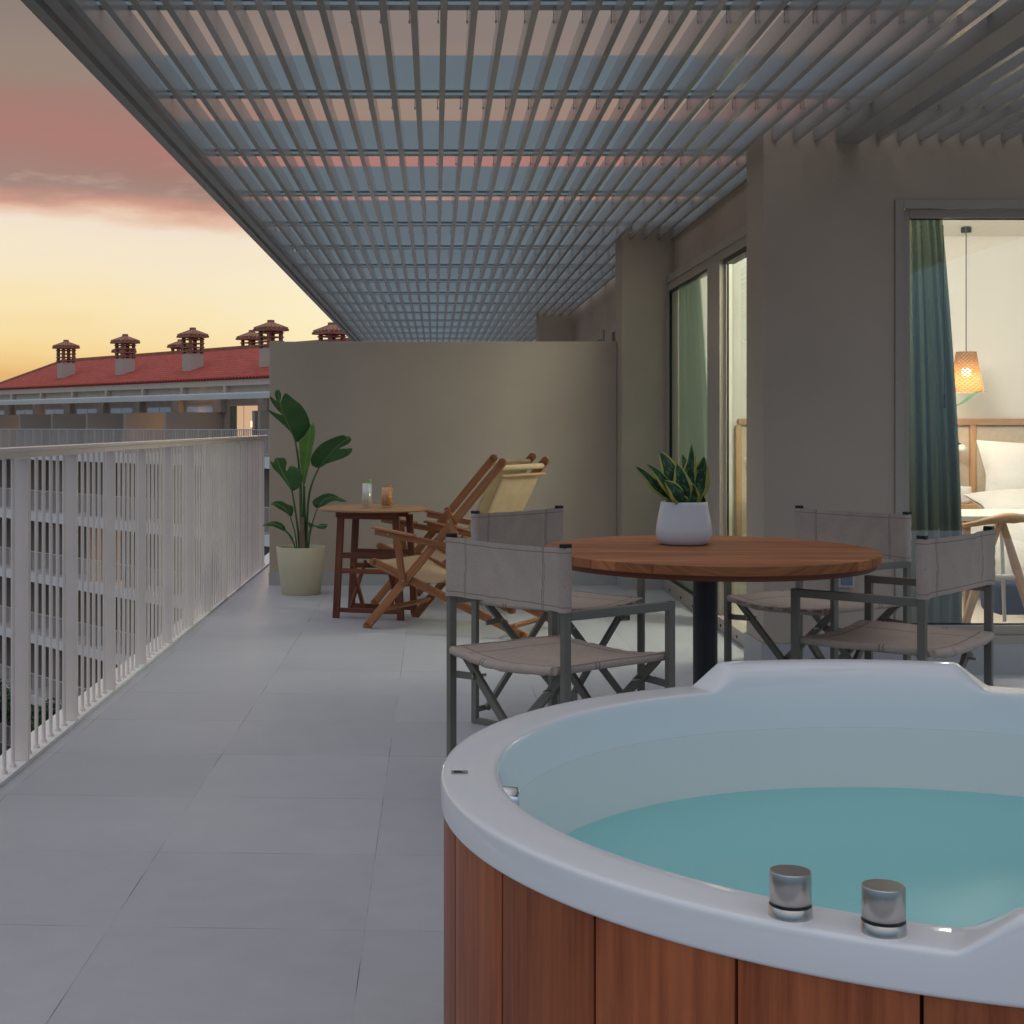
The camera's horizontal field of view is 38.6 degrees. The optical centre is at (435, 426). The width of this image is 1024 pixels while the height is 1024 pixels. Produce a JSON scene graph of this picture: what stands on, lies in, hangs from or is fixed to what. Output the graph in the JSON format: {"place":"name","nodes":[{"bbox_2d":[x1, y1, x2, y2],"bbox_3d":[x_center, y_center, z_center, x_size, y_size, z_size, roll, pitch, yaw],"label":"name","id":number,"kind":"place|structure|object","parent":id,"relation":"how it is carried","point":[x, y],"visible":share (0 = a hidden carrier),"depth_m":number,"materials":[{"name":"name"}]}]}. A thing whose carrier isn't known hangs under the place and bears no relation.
{"place":"outdoors","nodes":[
{"label":"outdoors","id":0,"kind":"place"},
{"bbox_2d":[0,737,10,754],"bbox_3d":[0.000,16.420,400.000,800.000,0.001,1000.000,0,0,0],"label":"ground","id":1,"kind":"structure","parent":0,"point":[8,747],"depth_m":74.76,"materials":[{"name":"grey"}]},
{"bbox_2d":[0,678,10,722],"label":"courtyard tree","id":2,"kind":"object","parent":1,"relation":"on","point":[8,698],"visible":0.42,"depth_m":72.77,"materials":[{"name":"green plant"}]},
{"bbox_2d":[31,697,60,731],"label":"courtyard tree","id":3,"kind":"object","parent":1,"relation":"on","point":[40,714],"visible":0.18,"depth_m":70.03,"materials":[{"name":"green plant"}]},
{"bbox_2d":[0,320,351,746],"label":"apartment building","id":4,"kind":"structure","parent":1,"relation":"on","point":[190,390],"depth_m":70.26,"materials":[{"name":"paint"}]},
{"bbox_2d":[16,409,32,414],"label":"window","id":5,"kind":"structure","parent":4,"relation":"in","point":[18,411],"depth_m":80.01,"materials":[{"name":"glass"}]},
{"bbox_2d":[45,408,63,413],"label":"window","id":6,"kind":"structure","parent":4,"relation":"in","point":[57,410],"depth_m":77.20,"materials":[{"name":"glass"}]},
{"bbox_2d":[77,408,96,413],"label":"window","id":7,"kind":"structure","parent":4,"relation":"in","point":[79,410],"depth_m":74.59,"materials":[{"name":"glass"}]},
{"bbox_2d":[111,407,131,412],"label":"window","id":8,"kind":"structure","parent":4,"relation":"in","point":[113,409],"depth_m":71.82,"materials":[{"name":"glass"}]},
{"bbox_2d":[147,406,170,412],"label":"window","id":9,"kind":"structure","parent":4,"relation":"in","point":[152,409],"depth_m":69.12,"materials":[{"name":"glass"}]},
{"bbox_2d":[186,405,211,411],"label":"window","id":10,"kind":"structure","parent":4,"relation":"in","point":[200,408],"depth_m":66.36,"materials":[{"name":"glass"}]},
{"bbox_2d":[229,404,257,442],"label":"window","id":11,"kind":"structure","parent":4,"relation":"in","point":[240,416],"depth_m":63.75,"materials":[{"name":"glass"}]},
{"bbox_2d":[533,51,1023,674],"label":"hotel building","id":12,"kind":"structure","parent":1,"relation":"on","point":[793,255],"depth_m":6.90,"materials":[{"name":"paint"}]},
{"bbox_2d":[0,553,268,787],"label":"kerb","id":13,"kind":"structure","parent":12,"relation":"on","point":[20,766],"depth_m":6.08,"materials":[{"name":"white concrete"}]},
{"bbox_2d":[0,435,267,773],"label":"terrace railing","id":14,"kind":"object","parent":13,"relation":"on","point":[232,515],"visible":1,"depth_m":6.63,"materials":[{"name":"metal"}]},
{"bbox_2d":[20,0,1023,341],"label":"pergola","id":15,"kind":"object","parent":12,"relation":"on","point":[456,268],"visible":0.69,"depth_m":6.49,"materials":[{"name":"paint"}]},
{"bbox_2d":[582,330,604,341],"bbox_3d":[1.702,0.100,16.025,0.065,2.140,2.950,0,0,0],"label":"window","id":16,"kind":"structure","parent":12,"relation":"in","point":[600,336],"depth_m":15.01,"materials":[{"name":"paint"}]},
{"bbox_2d":[611,323,614,341],"bbox_3d":[1.702,0.100,12.750,0.065,2.140,2.200,0,0,0],"label":"window","id":17,"kind":"structure","parent":12,"relation":"in","point":[613,325],"depth_m":13.79,"materials":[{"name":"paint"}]},
{"bbox_2d":[679,278,706,589],"bbox_3d":[1.742,0.005,9.810,0.065,2.270,1.221,0,0,0],"label":"curtain","id":18,"kind":"object","parent":12,"relation":"hanging from","point":[692,395],"visible":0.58,"depth_m":9.80,"materials":[{"name":"green fabric"}]},
{"bbox_2d":[664,224,745,646],"bbox_3d":[1.692,0.042,8.950,0.126,2.255,3.080,0,0,0],"label":"sliding door","id":19,"kind":"structure","parent":12,"relation":"in","point":[711,263],"depth_m":8.67,"materials":[{"name":"paint"}]},
{"bbox_2d":[839,577,853,586],"bbox_3d":[1.934,0.722,6.878,0.078,0.068,0.041,0,0,0],"label":"wall socket","id":20,"kind":"object","parent":12,"relation":"attached to","point":[847,582],"depth_m":6.86,"materials":[{"name":"plastic"}]},
{"bbox_2d":[735,419,1023,535],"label":"headboard","id":21,"kind":"object","parent":12,"relation":"attached to","point":[972,473],"visible":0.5,"depth_m":10.43,"materials":[{"name":"brown wood"}]},
{"bbox_2d":[959,443,966,450],"bbox_3d":[3.679,0.141,10.294,0.114,0.100,0.172,0,0,0],"label":"wall lamp","id":22,"kind":"object","parent":21,"relation":"attached to","point":[962,447],"visible":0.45,"depth_m":10.22,"materials":[{"name":"white metal"}]},
{"bbox_2d":[910,220,961,622],"bbox_3d":[2.476,-0.045,7.240,0.295,2.370,0.079,0,0,0],"label":"curtain","id":23,"kind":"object","parent":12,"relation":"hanging from","point":[935,498],"visible":0.66,"depth_m":7.23,"materials":[{"name":"teal fabric"}]},
{"bbox_2d":[894,200,1023,643],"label":"window","id":24,"kind":"structure","parent":12,"relation":"in","point":[905,211],"depth_m":6.89,"materials":[{"name":"paint"}]},
{"bbox_2d":[954,227,983,392],"bbox_3d":[3.620,-0.798,9.950,0.230,1.122,0.230,0,0,0],"label":"pendant lamp","id":25,"kind":"object","parent":12,"relation":"hanging from","point":[974,383],"visible":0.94,"depth_m":9.88,"materials":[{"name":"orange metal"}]},
{"bbox_2d":[961,502,980,521],"bbox_3d":[3.716,0.844,10.160,0.224,0.627,0.380,0,0,0],"label":"nightstand","id":26,"kind":"object","parent":12,"relation":"on","point":[972,505],"visible":0.17,"depth_m":9.97,"materials":[{"name":"brown wood"}]},
{"bbox_2d":[961,486,971,503],"bbox_3d":[3.661,0.471,10.100,0.108,0.118,0.108,0,0,0],"label":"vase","id":27,"kind":"object","parent":26,"relation":"on","point":[966,490],"visible":0.68,"depth_m":10.05,"materials":[{"name":"white ceramic"}]},
{"bbox_2d":[956,391,985,404],"bbox_3d":[2.857,0.471,8.630,0.706,1.372,0.413,0,0,-22],"label":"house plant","id":28,"kind":"object","parent":12,"relation":"on","point":[968,398],"visible":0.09,"depth_m":8.59,"materials":[{"name":"green plant"}]},
{"bbox_2d":[971,521,1023,573],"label":"bed","id":29,"kind":"object","parent":12,"relation":"on","point":[1016,531],"visible":0.09,"depth_m":9.15,"materials":[{"name":"white fabric"}]},
{"bbox_2d":[964,489,1023,508],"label":"pillow","id":30,"kind":"object","parent":29,"relation":"on","point":[1006,499],"visible":0.75,"depth_m":9.59,"materials":[{"name":"white fabric"}]},
{"bbox_2d":[976,440,1023,490],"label":"pillow","id":31,"kind":"object","parent":29,"relation":"on","point":[1003,464],"visible":0.78,"depth_m":10.03,"materials":[{"name":"white fabric"}]},
{"bbox_2d":[981,580,1023,614],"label":"folded throw","id":32,"kind":"object","parent":29,"relation":"on","point":[1014,605],"visible":0.57,"depth_m":8.06,"materials":[{"name":"blue fabric"}]},
{"bbox_2d":[0,0,812,381],"label":"sky","id":33,"kind":"structure","parent":0,"point":[105,236],"materials":[{"name":"orange"}]},
{"bbox_2d":[0,565,1023,1023],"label":"terrace floor","id":34,"kind":"structure","parent":0,"point":[228,811],"depth_m":4.32,"materials":[{"name":"tile"}]},
{"bbox_2d":[262,390,351,595],"bbox_3d":[-0.889,0.455,10.240,0.636,1.429,0.368,0,0,0],"label":"bird of paradise plant","id":35,"kind":"object","parent":34,"relation":"on","point":[301,565],"visible":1,"depth_m":10.19,"materials":[{"name":"green plant"}]},
{"bbox_2d":[319,504,429,620],"bbox_3d":[-0.375,0.834,9.050,0.684,0.674,0.684,0,0,0],"label":"bistro table","id":36,"kind":"object","parent":34,"relation":"on","point":[394,513],"visible":0.86,"depth_m":8.93,"materials":[{"name":"brown wood"}]},
{"bbox_2d":[362,479,371,505],"bbox_3d":[-0.419,0.409,8.988,0.065,0.175,0.079,0,0,0],"label":"cocktail glass","id":37,"kind":"object","parent":36,"relation":"on","point":[366,494],"visible":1,"depth_m":8.96,"materials":[{"name":"clear glass"}]},
{"bbox_2d":[382,483,393,505],"bbox_3d":[-0.294,0.421,8.980,0.078,0.151,0.074,0,0,0],"label":"cocktail glass","id":38,"kind":"object","parent":36,"relation":"on","point":[387,496],"visible":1,"depth_m":8.95,"materials":[{"name":"orange glass"}]},
{"bbox_2d":[269,342,616,584],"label":"partition wall","id":39,"kind":"structure","parent":34,"relation":"on","point":[433,426],"depth_m":10.79,"materials":[{"name":"paint"}]},
{"bbox_2d":[371,453,535,613],"bbox_3d":[0.173,0.676,9.619,1.046,1.009,0.654,0,0,29],"label":"deckchair","id":40,"kind":"object","parent":34,"relation":"on","point":[439,554],"visible":0.26,"depth_m":9.40,"materials":[{"name":"brown wood"}]},
{"bbox_2d":[363,456,549,638],"bbox_3d":[0.178,0.676,8.489,1.046,1.009,0.654,0,0,29],"label":"deckchair","id":41,"kind":"object","parent":34,"relation":"on","point":[421,570],"visible":0.58,"depth_m":8.35,"materials":[{"name":"brown wood"}]},
{"bbox_2d":[471,505,644,725],"bbox_3d":[0.493,0.750,5.816,0.487,0.839,0.559,0,0,43],"label":"director chair","id":42,"kind":"object","parent":34,"relation":"on","point":[542,528],"visible":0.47,"depth_m":5.85,"materials":[{"name":"fabric"}]},
{"bbox_2d":[446,533,674,755],"bbox_3d":[0.378,0.750,4.466,0.487,0.839,0.559,0,0,-37],"label":"director chair","id":43,"kind":"object","parent":34,"relation":"on","point":[538,577],"visible":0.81,"depth_m":4.37,"materials":[{"name":"fabric"}]},
{"bbox_2d":[544,535,881,684],"bbox_3d":[0.952,0.797,5.090,1.144,0.745,1.308,0,0,0],"label":"dining table","id":44,"kind":"object","parent":34,"relation":"on","point":[710,565],"visible":0.71,"depth_m":4.83,"materials":[{"name":"brown wood"}]},
{"bbox_2d":[636,445,712,545],"bbox_3d":[0.882,0.244,5.272,0.244,0.362,0.203,0,0,-26],"label":"snake plant","id":45,"kind":"object","parent":44,"relation":"on","point":[684,517],"visible":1,"depth_m":5.22,"materials":[{"name":"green plant"}]},
{"bbox_2d":[441,659,1023,1023],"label":"hot tub","id":46,"kind":"object","parent":34,"relation":"on","point":[814,841],"visible":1,"depth_m":2.73,"materials":[{"name":"white plastic"}]},
{"bbox_2d":[724,505,911,661],"bbox_3d":[1.516,0.750,5.813,0.487,0.839,0.579,0,0,-34],"label":"director chair","id":47,"kind":"object","parent":34,"relation":"on","point":[887,536],"visible":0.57,"depth_m":5.83,"materials":[{"name":"fabric"}]},
{"bbox_2d":[791,526,995,685],"bbox_3d":[1.508,0.750,4.801,0.487,0.839,0.589,0,0,41],"label":"director chair","id":48,"kind":"object","parent":34,"relation":"on","point":[949,565],"visible":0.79,"depth_m":4.71,"materials":[{"name":"fabric"}]},
{"bbox_2d":[742,457,745,535],"bbox_3d":[2.350,0.680,9.643,0.560,0.956,0.646,0,0,0],"label":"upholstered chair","id":49,"kind":"object","parent":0,"point":[744,458],"visible":0.01,"depth_m":9.88,"materials":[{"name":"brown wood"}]},
{"bbox_3d":[3.750,1.153,7.600,2.300,0.009,0.800,0,0,0],"label":"rug","id":50,"kind":"object","parent":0,"visible":0},
{"bbox_2d":[961,509,1023,622],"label":"desk","id":51,"kind":"object","parent":50,"relation":"on","point":[968,515],"visible":0.28,"depth_m":7.74,"materials":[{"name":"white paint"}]},
{"bbox_2d":[962,513,1023,622],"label":"wooden armchair","id":52,"kind":"object","parent":50,"relation":"on","point":[999,521],"visible":0.57,"depth_m":7.37,"materials":[{"name":"brown wood"}]}
]}

